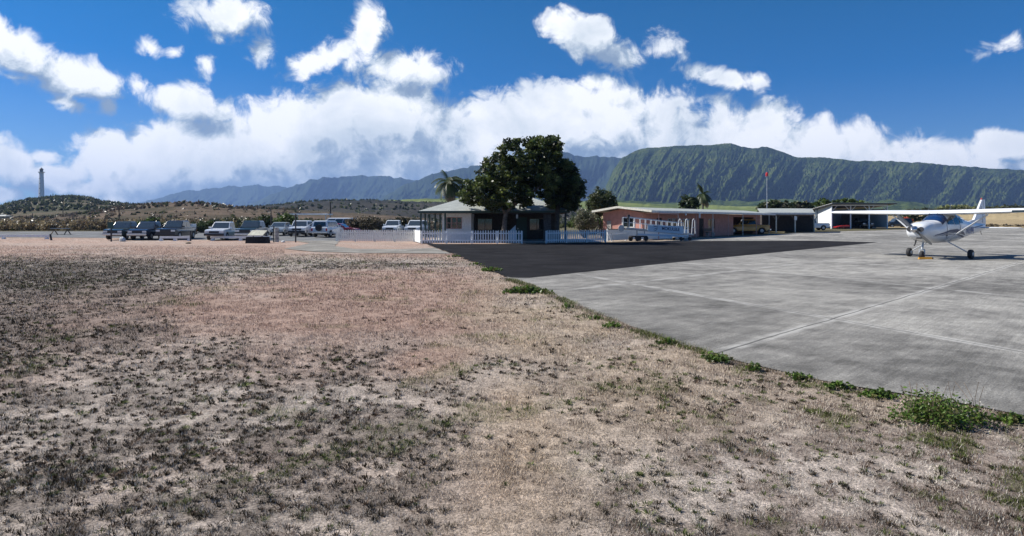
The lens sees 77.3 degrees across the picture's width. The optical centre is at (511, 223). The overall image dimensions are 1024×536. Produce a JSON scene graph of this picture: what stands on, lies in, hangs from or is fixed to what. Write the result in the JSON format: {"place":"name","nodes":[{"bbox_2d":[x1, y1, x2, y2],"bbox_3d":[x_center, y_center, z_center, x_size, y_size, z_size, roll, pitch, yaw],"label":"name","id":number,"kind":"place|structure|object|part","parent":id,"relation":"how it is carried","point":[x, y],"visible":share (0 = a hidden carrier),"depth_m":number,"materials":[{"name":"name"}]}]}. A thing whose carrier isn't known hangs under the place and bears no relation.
{"place":"outdoors","nodes":[
{"label":"outdoors","id":0,"kind":"place"},
{"bbox_2d":[4,199,109,215],"bbox_3d":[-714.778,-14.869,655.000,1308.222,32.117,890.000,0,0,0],"label":"hill","id":1,"kind":"structure","parent":0,"point":[45,213],"depth_m":431.43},
{"bbox_2d":[38,167,44,196],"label":"lighthouse","id":2,"kind":"object","parent":1,"relation":"on","point":[41,183],"visible":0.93,"depth_m":788.06,"materials":[{"name":"white paint"}]},
{"bbox_2d":[0,194,1023,222],"bbox_3d":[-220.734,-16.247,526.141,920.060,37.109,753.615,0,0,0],"label":"hill scrub","id":3,"kind":"object","parent":1,"relation":"on","point":[25,205],"visible":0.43,"depth_m":449.27,"materials":[{"name":"green plant"}]},
{"bbox_2d":[140,184,288,206],"bbox_3d":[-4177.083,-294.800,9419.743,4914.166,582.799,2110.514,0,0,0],"label":"distant mountain","id":4,"kind":"structure","parent":0,"point":[238,196],"depth_m":9396.35,"materials":[{"name":"stone"}]},
{"bbox_2d":[14,202,426,220],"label":"brown rise","id":5,"kind":"structure","parent":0,"point":[210,212],"depth_m":218.60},
{"bbox_2d":[0,215,12,219],"bbox_3d":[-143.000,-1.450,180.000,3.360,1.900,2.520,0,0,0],"label":"house","id":6,"kind":"structure","parent":5,"relation":"on","point":[6,216],"depth_m":179.27,"materials":[{"name":"metal"}]},
{"bbox_2d":[0,231,441,240],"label":"parking lot","id":7,"kind":"structure","parent":0,"point":[198,236],"depth_m":69.76,"materials":[{"name":"grey asphalt"}]},
{"bbox_2d":[50,228,70,234],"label":"picnic table","id":8,"kind":"object","parent":7,"relation":"on","point":[60,228],"visible":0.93,"depth_m":75.73,"materials":[{"name":"wood"}]},
{"bbox_2d":[102,222,144,239],"bbox_3d":[-37.708,0.697,62.500,2.120,1.720,5.360,0,0,-6],"label":"pickup truck","id":9,"kind":"object","parent":7,"relation":"on","point":[120,228],"visible":0.66,"depth_m":60.92,"materials":[{"name":"green paint"}]},
{"bbox_2d":[127,222,166,239],"bbox_3d":[-35.178,0.701,62.200,2.120,1.720,5.360,0,0,-5],"label":"pickup truck","id":10,"kind":"object","parent":7,"relation":"on","point":[148,229],"visible":0.74,"depth_m":60.68,"materials":[{"name":"blue paint"}]},
{"bbox_2d":[155,221,196,238],"bbox_3d":[-32.970,0.649,63.000,2.200,1.800,5.560,0,0,-6],"label":"pickup truck","id":11,"kind":"object","parent":7,"relation":"on","point":[177,228],"visible":0.89,"depth_m":62.04,"materials":[{"name":"black paint"}]},
{"bbox_2d":[204,222,236,239],"bbox_3d":[-27.675,0.712,61.500,2.120,1.720,5.360,0,0,-5],"label":"pickup truck","id":12,"kind":"object","parent":7,"relation":"on","point":[222,228],"visible":0.71,"depth_m":60.44,"materials":[{"name":"white paint"}]},
{"bbox_2d":[234,221,269,239],"bbox_3d":[-25.278,0.656,62.500,2.200,1.800,5.560,0,0,-6],"label":"pickup truck","id":13,"kind":"object","parent":7,"relation":"on","point":[246,228],"visible":0.64,"depth_m":61.52,"materials":[{"name":"teal paint"}]},
{"bbox_2d":[269,222,290,235],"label":"parked car","id":14,"kind":"object","parent":7,"relation":"on","point":[283,227],"visible":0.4,"depth_m":72.55,"materials":[{"name":"silver metal"}]},
{"bbox_2d":[288,220,312,236],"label":"parked suv","id":15,"kind":"object","parent":7,"relation":"on","point":[303,226],"visible":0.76,"depth_m":69.45,"materials":[{"name":"white paint"}]},
{"bbox_2d":[289,213,332,220],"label":"parking canopy","id":16,"kind":"object","parent":7,"relation":"on","point":[297,214],"visible":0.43,"depth_m":82.75,"materials":[{"name":"white metal"}]},
{"bbox_2d":[311,221,342,236],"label":"parked suv","id":17,"kind":"object","parent":7,"relation":"on","point":[327,228],"visible":0.94,"depth_m":66.45,"materials":[{"name":"white paint"}]},
{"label":"rear window","id":18,"kind":"part","parent":17,"relation":"part of","materials":[{"name":"black glass"}]},
{"bbox_2d":[326,218,352,224],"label":"parked van","id":19,"kind":"object","parent":7,"relation":"on","point":[339,220],"visible":0.08,"depth_m":80.05,"materials":[{"name":"white paint"}]},
{"bbox_2d":[332,223,360,234],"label":"parked car","id":20,"kind":"object","parent":7,"relation":"on","point":[345,227],"visible":0.2,"depth_m":73.29,"materials":[{"name":"red paint"}]},
{"bbox_2d":[382,220,403,234],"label":"pickup truck","id":21,"kind":"object","parent":7,"relation":"on","point":[390,225],"visible":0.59,"depth_m":75.06,"materials":[{"name":"white paint"}]},
{"bbox_2d":[404,220,427,234],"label":"parked suv","id":22,"kind":"object","parent":7,"relation":"on","point":[412,225],"visible":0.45,"depth_m":73.05,"materials":[{"name":"white paint"}]},
{"bbox_2d":[249,175,415,205],"bbox_3d":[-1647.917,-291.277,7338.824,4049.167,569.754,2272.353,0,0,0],"label":"hazy mountain","id":23,"kind":"structure","parent":0,"point":[359,187],"depth_m":7438.47,"materials":[{"name":"blue stone"}]},
{"bbox_2d":[285,241,450,253],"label":"path","id":24,"kind":"structure","parent":0,"point":[321,246],"depth_m":38.74,"materials":[{"name":"grey concrete"}]},
{"bbox_2d":[258,200,579,222],"bbox_3d":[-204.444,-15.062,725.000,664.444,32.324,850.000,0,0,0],"label":"lava ridge","id":25,"kind":"structure","parent":0,"point":[369,205],"depth_m":635.92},
{"bbox_2d":[418,197,569,241],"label":"terminal house","id":26,"kind":"structure","parent":0,"point":[533,223],"depth_m":54.98,"materials":[{"name":"metal"}]},
{"bbox_2d":[446,217,451,228],"bbox_3d":[-5.410,-0.020,54.960,0.450,1.000,0.090,0,0,0],"label":"window","id":27,"kind":"structure","parent":26,"relation":"in","point":[448,219],"depth_m":54.97,"materials":[{"name":"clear glass"}]},
{"bbox_2d":[452,217,456,228],"bbox_3d":[-4.970,-0.020,54.960,0.450,1.000,0.090,0,0,0],"label":"window","id":28,"kind":"structure","parent":26,"relation":"in","point":[454,219],"depth_m":54.97,"materials":[{"name":"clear glass"}]},
{"bbox_2d":[457,217,461,228],"bbox_3d":[-4.530,-0.020,54.960,0.450,1.000,0.090,0,0,0],"label":"window","id":29,"kind":"structure","parent":26,"relation":"in","point":[459,219],"depth_m":54.97,"materials":[{"name":"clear glass"}]},
{"bbox_2d":[477,218,492,229],"bbox_3d":[-2.500,0.100,59.087,1.400,1.130,0.085,0,0,0],"label":"window","id":30,"kind":"structure","parent":26,"relation":"in","point":[483,223],"depth_m":59.09,"materials":[{"name":"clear glass"}]},
{"bbox_2d":[517,217,526,238],"bbox_3d":[0.900,0.450,59.072,0.950,2.000,0.115,0,0,0],"label":"door","id":31,"kind":"structure","parent":26,"relation":"in","point":[521,221],"depth_m":59.08,"materials":[{"name":"green paint"}]},
{"bbox_2d":[529,218,542,229],"bbox_3d":[2.300,0.100,59.087,1.400,1.130,0.085,0,0,0],"label":"window","id":32,"kind":"structure","parent":26,"relation":"in","point":[535,223],"depth_m":59.09,"materials":[{"name":"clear glass"}]},
{"bbox_2d":[378,152,621,201],"bbox_3d":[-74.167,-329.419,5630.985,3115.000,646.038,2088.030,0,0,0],"label":"misty ridge","id":33,"kind":"structure","parent":0,"point":[595,171],"depth_m":5637.26,"materials":[{"name":"stone"}]},
{"bbox_2d":[0,214,1023,535],"bbox_3d":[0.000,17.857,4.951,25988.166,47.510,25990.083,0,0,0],"label":"ground","id":34,"kind":"structure","parent":0,"point":[902,506],"depth_m":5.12,"materials":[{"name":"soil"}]},
{"bbox_2d":[0,235,49,238],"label":"parking rail","id":35,"kind":"object","parent":34,"relation":"on","point":[5,236],"visible":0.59,"depth_m":63.08,"materials":[{"name":"white paint"}]},
{"bbox_2d":[107,222,113,241],"bbox_3d":[-35.092,0.770,55.980,0.520,1.740,0.120,0,0,0],"label":"green sign","id":36,"kind":"object","parent":34,"relation":"on","point":[110,225],"visible":1,"depth_m":55.92,"materials":[{"name":"metal"}]},
{"bbox_2d":[133,216,166,227],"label":"green bush","id":37,"kind":"object","parent":34,"relation":"on","point":[153,219],"visible":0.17,"depth_m":91.45,"materials":[{"name":"green plant"}]},
{"bbox_2d":[159,236,191,240],"bbox_3d":[-30.830,1.417,58.600,2.876,0.455,0.260,0,0,0],"label":"parking rail","id":38,"kind":"object","parent":34,"relation":"on","point":[174,237],"visible":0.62,"depth_m":58.54,"materials":[{"name":"white paint"}]},
{"bbox_2d":[191,219,224,232],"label":"thicket","id":39,"kind":"object","parent":34,"relation":"on","point":[202,226],"visible":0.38,"depth_m":83.43,"materials":[{"name":"green plant"}]},
{"bbox_2d":[217,216,239,224],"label":"green bush","id":40,"kind":"object","parent":34,"relation":"on","point":[230,219],"visible":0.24,"depth_m":95.87,"materials":[{"name":"green plant"}]},
{"bbox_2d":[210,236,270,240],"bbox_3d":[-25.094,1.417,59.200,5.591,0.455,0.260,0,0,0],"label":"parking rail","id":41,"kind":"object","parent":34,"relation":"on","point":[214,237],"visible":0.71,"depth_m":59.14,"materials":[{"name":"white paint"}]},
{"bbox_2d":[245,230,269,242],"bbox_3d":[-20.490,1.100,51.577,1.742,1.060,0.843,0,0,-3],"label":"information panel","id":42,"kind":"object","parent":34,"relation":"on","point":[253,239],"visible":0.91,"depth_m":51.24,"materials":[{"name":"beige stone"}]},
{"bbox_2d":[253,213,273,227],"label":"green bush","id":43,"kind":"object","parent":34,"relation":"on","point":[265,218],"visible":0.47,"depth_m":83.32,"materials":[{"name":"green plant"}]},
{"bbox_2d":[274,228,278,241],"bbox_3d":[-20.228,1.039,55.000,0.405,1.322,0.426,0,0,0],"label":"wooden post","id":44,"kind":"object","parent":34,"relation":"on","point":[276,234],"visible":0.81,"depth_m":54.87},
{"bbox_2d":[272,212,297,233],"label":"green bush","id":45,"kind":"object","parent":34,"relation":"on","point":[287,217],"visible":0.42,"depth_m":77.32,"materials":[{"name":"green plant"}]},
{"bbox_2d":[345,215,385,233],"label":"dry hedge","id":46,"kind":"object","parent":34,"relation":"on","point":[366,222],"visible":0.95,"depth_m":79.38,"materials":[{"name":"green plant"}]},
{"bbox_2d":[336,229,414,241],"bbox_3d":[-11.862,1.073,55.347,7.256,1.055,0.155,0,0,11],"label":"picket fence","id":47,"kind":"object","parent":34,"relation":"on","point":[395,238],"visible":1,"depth_m":55.29,"materials":[{"name":"white paint"}]},
{"bbox_2d":[383,216,419,227],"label":"dark hedge","id":48,"kind":"object","parent":34,"relation":"on","point":[404,220],"visible":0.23,"depth_m":83.43,"materials":[{"name":"green plant"}]},
{"bbox_2d":[415,229,420,242],"bbox_3d":[-7.674,1.062,52.361,0.155,1.075,4.638,0,0,-14],"label":"picket fence","id":49,"kind":"object","parent":34,"relation":"on","point":[417,236],"visible":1,"depth_m":52.14,"materials":[{"name":"white paint"}]},
{"bbox_2d":[431,170,464,202],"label":"palm tree","id":50,"kind":"object","parent":34,"relation":"on","point":[450,188],"visible":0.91,"depth_m":73.43,"materials":[{"name":"green plant"}]},
{"bbox_2d":[421,230,522,243],"bbox_3d":[-3.139,1.062,49.947,7.944,1.075,0.155,0,0,1],"label":"picket fence","id":51,"kind":"object","parent":34,"relation":"on","point":[471,233],"visible":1,"depth_m":49.88,"materials":[{"name":"white paint"}]},
{"bbox_2d":[481,266,502,271],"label":"weed clump","id":52,"kind":"object","parent":34,"relation":"on","point":[484,269],"visible":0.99,"depth_m":21.40,"materials":[{"name":"green plant"}]},
{"bbox_2d":[455,134,564,242],"bbox_3d":[-0.123,-2.746,51.894,8.976,8.946,7.983,0,0,0],"label":"shade tree","id":53,"kind":"object","parent":34,"relation":"on","point":[541,159],"visible":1,"depth_m":50.01,"materials":[{"name":"green plant"}]},
{"bbox_2d":[0,217,1023,230],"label":"scrub","id":54,"kind":"object","parent":34,"relation":"on","point":[89,223],"visible":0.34,"depth_m":95.16,"materials":[{"name":"green plant"}]},
{"bbox_2d":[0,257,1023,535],"bbox_3d":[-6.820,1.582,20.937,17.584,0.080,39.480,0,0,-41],"label":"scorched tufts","id":55,"kind":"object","parent":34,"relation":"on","point":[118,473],"visible":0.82,"depth_m":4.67,"materials":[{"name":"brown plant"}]},
{"bbox_2d":[502,284,552,293],"bbox_3d":[0.380,1.530,14.844,1.241,0.216,0.707,0,0,0],"label":"weed clump","id":56,"kind":"object","parent":34,"relation":"on","point":[526,288],"visible":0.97,"depth_m":14.72,"materials":[{"name":"green plant"}]},
{"bbox_2d":[544,158,587,242],"bbox_3d":[4.524,-1.856,53.025,3.844,7.133,5.203,0,0,0],"label":"shade tree","id":57,"kind":"object","parent":34,"relation":"on","point":[568,192],"visible":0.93,"depth_m":51.81,"materials":[{"name":"green plant"}]},
{"bbox_2d":[561,302,573,307],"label":"weed clump","id":58,"kind":"object","parent":34,"relation":"on","point":[566,305],"visible":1,"depth_m":12.19,"materials":[{"name":"green plant"}]},
{"bbox_2d":[545,230,606,242],"bbox_3d":[5.279,1.064,52.092,5.960,1.073,0.155,0,0,-29],"label":"picket fence","id":59,"kind":"object","parent":34,"relation":"on","point":[580,239],"visible":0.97,"depth_m":51.93,"materials":[{"name":"white paint"}]},
{"bbox_2d":[563,218,602,233],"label":"hedge","id":60,"kind":"object","parent":34,"relation":"on","point":[570,223],"visible":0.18,"depth_m":77.89,"materials":[{"name":"green plant"}]},
{"bbox_2d":[569,208,599,237],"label":"pale shrub","id":61,"kind":"object","parent":34,"relation":"on","point":[583,219],"visible":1,"depth_m":65.55,"materials":[{"name":"green plant"}]},
{"bbox_2d":[588,315,602,319],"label":"weed clump","id":62,"kind":"object","parent":34,"relation":"on","point":[595,317],"visible":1,"depth_m":10.73,"materials":[{"name":"green plant"}]},
{"bbox_2d":[584,186,618,236],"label":"feathery tree","id":63,"kind":"object","parent":34,"relation":"on","point":[603,198],"visible":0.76,"depth_m":69.39,"materials":[{"name":"green plant"}]},
{"bbox_2d":[602,321,620,327],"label":"weed clump","id":64,"kind":"object","parent":34,"relation":"on","point":[617,325],"visible":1,"depth_m":9.88,"materials":[{"name":"green plant"}]},
{"bbox_2d":[607,228,687,240],"bbox_3d":[13.353,1.050,61.516,13.286,1.100,0.165,0,0,-43],"label":"board fence","id":65,"kind":"object","parent":34,"relation":"on","point":[624,236],"visible":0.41,"depth_m":59.25,"materials":[{"name":"white paint"}]},
{"bbox_2d":[428,241,875,277],"bbox_3d":[6.644,1.588,44.992,25.169,0.001,48.320,0,0,41],"label":"asphalt patch","id":66,"kind":"object","parent":34,"relation":"on","point":[528,260],"visible":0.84,"depth_m":34.69,"materials":[{"name":"grey asphalt"}]},
{"bbox_2d":[655,336,676,344],"bbox_3d":[2.063,1.560,8.565,0.327,0.114,0.167,0,0,-11],"label":"weed clump","id":67,"kind":"object","parent":34,"relation":"on","point":[665,340],"visible":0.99,"depth_m":8.54,"materials":[{"name":"green plant"}]},
{"bbox_2d":[592,206,775,239],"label":"pink building","id":68,"kind":"structure","parent":34,"relation":"on","point":[720,222],"depth_m":67.73,"materials":[{"name":"paint"}]},
{"bbox_2d":[622,217,633,227],"bbox_3d":[11.443,-0.080,63.107,0.090,1.010,1.420,0,0,-45],"label":"window","id":69,"kind":"structure","parent":68,"relation":"in","point":[624,220],"depth_m":63.19,"materials":[{"name":"white glass"}]},
{"bbox_2d":[668,218,676,225],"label":"window","id":70,"kind":"structure","parent":68,"relation":"in","point":[669,219],"depth_m":66.06,"materials":[{"name":"grey glass"}]},
{"bbox_2d":[683,218,690,228],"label":"window","id":71,"kind":"structure","parent":68,"relation":"in","point":[689,219],"depth_m":68.18,"materials":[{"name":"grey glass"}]},
{"bbox_2d":[699,218,702,236],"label":"door","id":72,"kind":"structure","parent":68,"relation":"in","point":[700,219],"depth_m":70.12,"materials":[{"name":"metal"}]},
{"bbox_2d":[708,219,714,228],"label":"window","id":73,"kind":"structure","parent":68,"relation":"in","point":[709,220],"depth_m":71.77,"materials":[{"name":"grey glass"}]},
{"bbox_2d":[678,194,700,208],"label":"round tree","id":74,"kind":"object","parent":34,"relation":"on","point":[692,203],"visible":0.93,"depth_m":99.36,"materials":[{"name":"green plant"}]},
{"bbox_2d":[696,183,711,208],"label":"palm tree","id":75,"kind":"object","parent":34,"relation":"on","point":[704,198],"visible":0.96,"depth_m":103.51,"materials":[{"name":"green plant"}]},
{"bbox_2d":[705,228,714,235],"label":"bench","id":76,"kind":"object","parent":34,"relation":"on","point":[708,229],"visible":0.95,"depth_m":69.77,"materials":[{"name":"brown wood"}]},
{"bbox_2d":[701,350,733,362],"bbox_3d":[2.389,1.556,7.466,0.381,0.132,0.331,0,0,15],"label":"weed clump","id":77,"kind":"object","parent":34,"relation":"on","point":[716,357],"visible":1,"depth_m":7.41,"materials":[{"name":"green plant"}]},
{"bbox_2d":[733,219,770,233],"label":"pickup truck","id":78,"kind":"object","parent":34,"relation":"on","point":[749,224],"visible":0.65,"depth_m":78.60,"materials":[{"name":"orange paint"}]},
{"bbox_2d":[745,361,761,371],"bbox_3d":[2.645,1.569,6.986,0.184,0.105,0.214,0,0,0],"label":"weed clump","id":79,"kind":"object","parent":34,"relation":"on","point":[753,367],"visible":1,"depth_m":6.97,"materials":[{"name":"green plant"}]},
{"bbox_2d":[507,228,1023,414],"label":"concrete apron","id":80,"kind":"object","parent":34,"relation":"on","point":[885,311],"visible":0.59,"depth_m":12.26,"materials":[{"name":"grey concrete"}]},
{"bbox_2d":[607,215,695,240],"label":"boarding ramp","id":81,"kind":"structure","parent":80,"relation":"on","point":[676,229],"depth_m":57.55,"materials":[{"name":"metal"}]},
{"bbox_2d":[918,257,932,258],"bbox_3d":[18.365,1.547,28.401,0.660,0.090,0.120,0,0,-3],"label":"wheel chock","id":82,"kind":"object","parent":80,"relation":"on","point":[925,257],"visible":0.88,"depth_m":28.38,"materials":[{"name":"orange paint"}]},
{"bbox_2d":[831,198,1023,258],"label":"light aircraft","id":83,"kind":"object","parent":80,"relation":"on","point":[938,226],"visible":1,"depth_m":29.00,"materials":[{"name":"white paint"}]},
{"bbox_3d":[19.920,-0.144,29.176,0.680,0.400,0.169,0,0,-35],"label":"side window","id":84,"kind":"part","parent":83,"relation":"part of","materials":[{"name":"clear glass"}]},
{"bbox_3d":[20.486,-0.144,29.578,0.590,0.400,0.181,0,0,-35],"label":"side window","id":85,"kind":"part","parent":83,"relation":"part of","materials":[{"name":"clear glass"}]},
{"bbox_2d":[756,199,794,211],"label":"round tree","id":86,"kind":"object","parent":34,"relation":"on","point":[775,203],"visible":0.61,"depth_m":117.05,"materials":[{"name":"green plant"}]},
{"bbox_2d":[743,208,817,232],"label":"carport","id":87,"kind":"object","parent":34,"relation":"on","point":[793,219],"visible":0.83,"depth_m":90.64,"materials":[{"name":"metal"}]},
{"bbox_2d":[784,371,813,381],"bbox_3d":[2.983,1.572,6.590,0.288,0.093,0.230,0,0,0],"label":"weed clump","id":88,"kind":"object","parent":34,"relation":"on","point":[796,376],"visible":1,"depth_m":6.57,"materials":[{"name":"green plant"}]},
{"bbox_2d":[789,200,814,211],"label":"round tree","id":89,"kind":"object","parent":34,"relation":"on","point":[800,204],"visible":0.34,"depth_m":121.08,"materials":[{"name":"green plant"}]},
{"bbox_2d":[815,219,830,229],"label":"pickup truck","id":90,"kind":"object","parent":34,"relation":"on","point":[821,226],"visible":0.48,"depth_m":95.08,"materials":[{"name":"white paint"}]},
{"bbox_2d":[823,380,854,389],"bbox_3d":[3.210,1.576,6.283,0.308,0.085,0.227,0,0,0],"label":"weed clump","id":91,"kind":"object","parent":34,"relation":"on","point":[838,384],"visible":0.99,"depth_m":6.23,"materials":[{"name":"green plant"}]},
{"bbox_2d":[812,198,867,208],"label":"spreading tree","id":92,"kind":"object","parent":34,"relation":"on","point":[821,202],"visible":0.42,"depth_m":134.27,"materials":[{"name":"green plant"}]},
{"bbox_2d":[833,225,849,228],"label":"equipment cart","id":93,"kind":"object","parent":34,"relation":"on","point":[843,226],"visible":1,"depth_m":104.06,"materials":[{"name":"red paint"}]},
{"bbox_2d":[812,203,896,228],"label":"open shed","id":94,"kind":"structure","parent":34,"relation":"on","point":[823,213],"depth_m":109.46,"materials":[{"name":"white metal"}]},
{"bbox_2d":[854,218,873,227],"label":"parked suv","id":95,"kind":"object","parent":34,"relation":"on","point":[860,222],"visible":0.85,"depth_m":107.53,"materials":[{"name":"black paint"}]},
{"bbox_2d":[857,387,898,400],"bbox_3d":[3.398,1.574,5.927,0.302,0.091,0.331,0,0,44],"label":"weed clump","id":96,"kind":"object","parent":34,"relation":"on","point":[878,392],"visible":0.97,"depth_m":5.90,"materials":[{"name":"green plant"}]},
{"bbox_2d":[888,218,912,226],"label":"parked suv","id":97,"kind":"object","parent":34,"relation":"on","point":[893,222],"visible":0.47,"depth_m":117.15,"materials":[{"name":"black paint"}]},
{"bbox_2d":[886,381,1002,430],"bbox_3d":[3.514,1.453,5.253,0.919,0.330,0.633,0,0,0],"label":"weed clump","id":98,"kind":"object","parent":34,"relation":"on","point":[938,408],"visible":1,"depth_m":5.18,"materials":[{"name":"green plant"}]},
{"bbox_2d":[988,411,1023,425],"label":"weed clump","id":99,"kind":"object","parent":34,"relation":"on","point":[1011,418],"visible":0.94,"depth_m":5.17,"materials":[{"name":"green plant"}]},
{"bbox_2d":[0,0,1023,204],"label":"sky","id":100,"kind":"structure","parent":0,"point":[135,101],"materials":[{"name":"blue"}]},
{"bbox_2d":[393,198,757,215],"bbox_3d":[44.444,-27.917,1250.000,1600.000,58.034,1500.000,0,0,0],"label":"green pasture","id":101,"kind":"structure","parent":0,"point":[721,207],"depth_m":1164.68,"materials":[{"name":"green plant"}]},
{"bbox_2d":[542,199,1006,209],"bbox_3d":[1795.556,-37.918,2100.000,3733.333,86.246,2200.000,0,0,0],"label":"cliff foot","id":102,"kind":"object","parent":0,"point":[900,205],"visible":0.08,"depth_m":1982.20},
{"bbox_2d":[606,143,1023,206],"bbox_3d":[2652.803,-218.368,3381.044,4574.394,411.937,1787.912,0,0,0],"label":"sea cliffs","id":103,"kind":"structure","parent":0,"point":[721,172],"depth_m":3100.36,"materials":[{"name":"green plant"}]},
{"bbox_2d":[917,213,1023,219],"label":"dry field","id":104,"kind":"structure","parent":0,"point":[1010,216],"depth_m":200.31,"materials":[{"name":"plant"}]},
{"bbox_2d":[897,215,926,221],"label":"dark shrub","id":105,"kind":"object","parent":104,"relation":"on","point":[918,219],"visible":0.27,"depth_m":149.00,"materials":[{"name":"green plant"}]},
{"bbox_2d":[936,204,975,209],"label":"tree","id":106,"kind":"object","parent":104,"relation":"on","point":[957,207],"visible":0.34,"depth_m":258.77,"materials":[{"name":"green plant"}]}
]}

